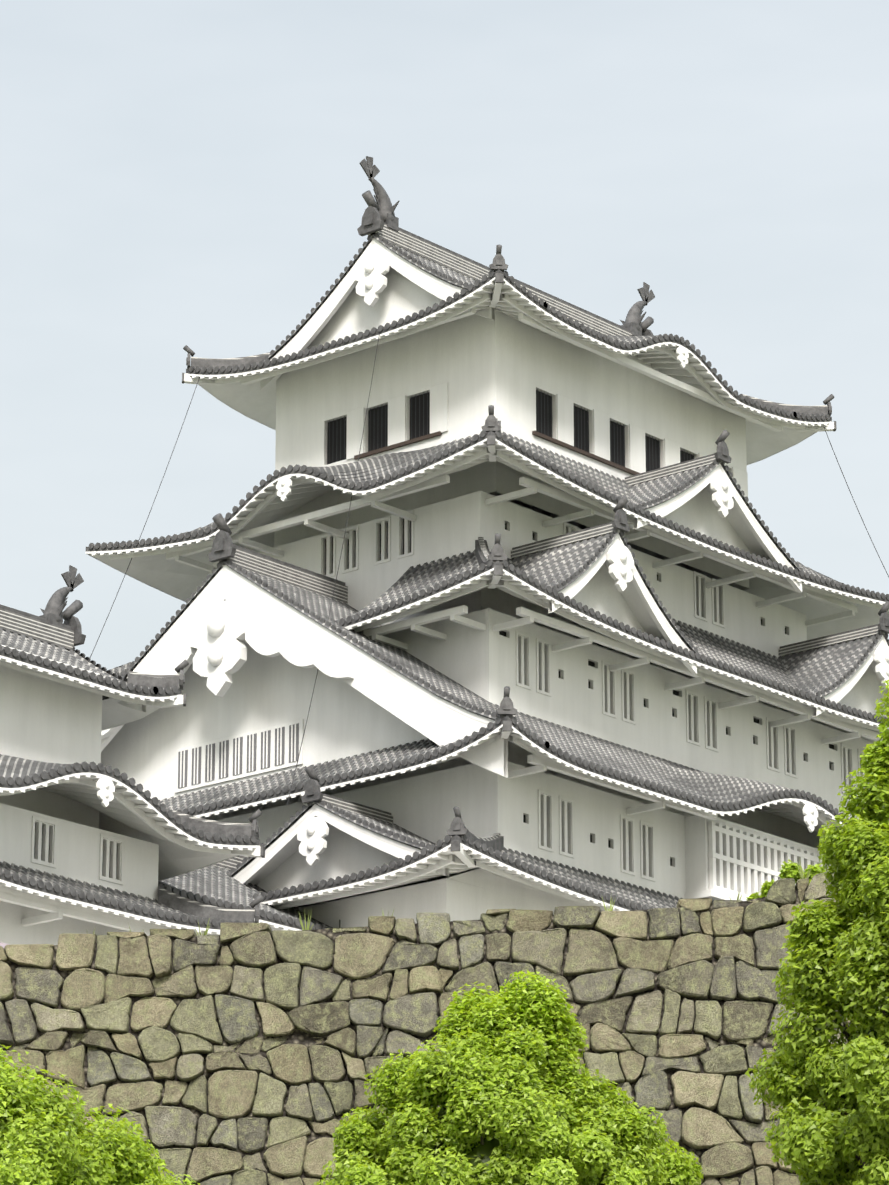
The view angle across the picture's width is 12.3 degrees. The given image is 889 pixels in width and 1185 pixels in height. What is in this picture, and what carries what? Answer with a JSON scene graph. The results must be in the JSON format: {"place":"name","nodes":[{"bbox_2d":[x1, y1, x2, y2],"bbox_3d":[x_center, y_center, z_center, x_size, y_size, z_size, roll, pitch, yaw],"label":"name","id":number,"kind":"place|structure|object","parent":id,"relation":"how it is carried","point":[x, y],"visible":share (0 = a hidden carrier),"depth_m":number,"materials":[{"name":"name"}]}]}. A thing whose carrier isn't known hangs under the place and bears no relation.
{"place":"outdoors","nodes":[
{"label":"outdoors","id":0,"kind":"place"},
{"bbox_2d":[0,1045,199,1184],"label":"tree","id":1,"kind":"object","parent":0,"point":[42,1142],"depth_m":45.14,"materials":[{"name":"green plant"}]},
{"bbox_2d":[0,644,273,944],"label":"keep walls","id":2,"kind":"structure","parent":0,"point":[49,721],"depth_m":114.97,"materials":[{"name":"white paint"}]},
{"bbox_2d":[0,0,888,669],"label":"sky","id":3,"kind":"structure","parent":0,"point":[175,174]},
{"bbox_2d":[314,970,702,1184],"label":"tree","id":4,"kind":"object","parent":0,"point":[513,1081],"depth_m":49.26,"materials":[{"name":"green plant"}]},
{"bbox_2d":[166,307,882,927],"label":"castle walls","id":5,"kind":"structure","parent":0,"point":[616,417],"depth_m":134.63,"materials":[{"name":"white paint"}]},
{"bbox_2d":[745,680,888,1184],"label":"tree","id":6,"kind":"object","parent":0,"point":[840,956],"depth_m":40.01,"materials":[{"name":"green plant"}]},
{"label":"ground","id":7,"kind":"structure","parent":0,"visible":0},
{"bbox_2d":[0,888,848,1184],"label":"stone wall","id":8,"kind":"structure","parent":7,"relation":"on","point":[300,1038],"depth_m":57.60,"materials":[{"name":"stone"}]},
{"bbox_2d":[0,871,856,1184],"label":"stone wall stones","id":9,"kind":"object","parent":8,"relation":"on","point":[230,1095],"visible":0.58,"depth_m":57.58,"materials":[{"name":"beige stone"}]},
{"bbox_2d":[93,857,827,934],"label":"weeds","id":10,"kind":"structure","parent":8,"relation":"on","point":[611,907],"depth_m":58.55,"materials":[{"name":"green plant"}]},
{"bbox_2d":[746,859,825,899],"bbox_3d":[5.285,5.274,61.651,2.096,2.458,2.186,-14,-22,38],"label":"shrub on wall","id":11,"kind":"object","parent":8,"relation":"on","point":[789,870],"visible":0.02,"depth_m":61.60,"materials":[{"name":"green plant"}]},
{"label":"castle hill terrain","id":12,"kind":"structure","parent":0,"visible":0},
{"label":"keep","id":13,"kind":"object","parent":12,"relation":"on","visible":0},
{"bbox_2d":[0,565,340,934],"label":"keep roofs","id":14,"kind":"structure","parent":13,"relation":"on","point":[199,858],"depth_m":115.72,"materials":[{"name":"grey tile"}]},
{"bbox_2d":[86,156,888,910],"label":"keep roofs","id":15,"kind":"structure","parent":13,"relation":"on","point":[254,638],"depth_m":131.23,"materials":[{"name":"tile"}]}
]}

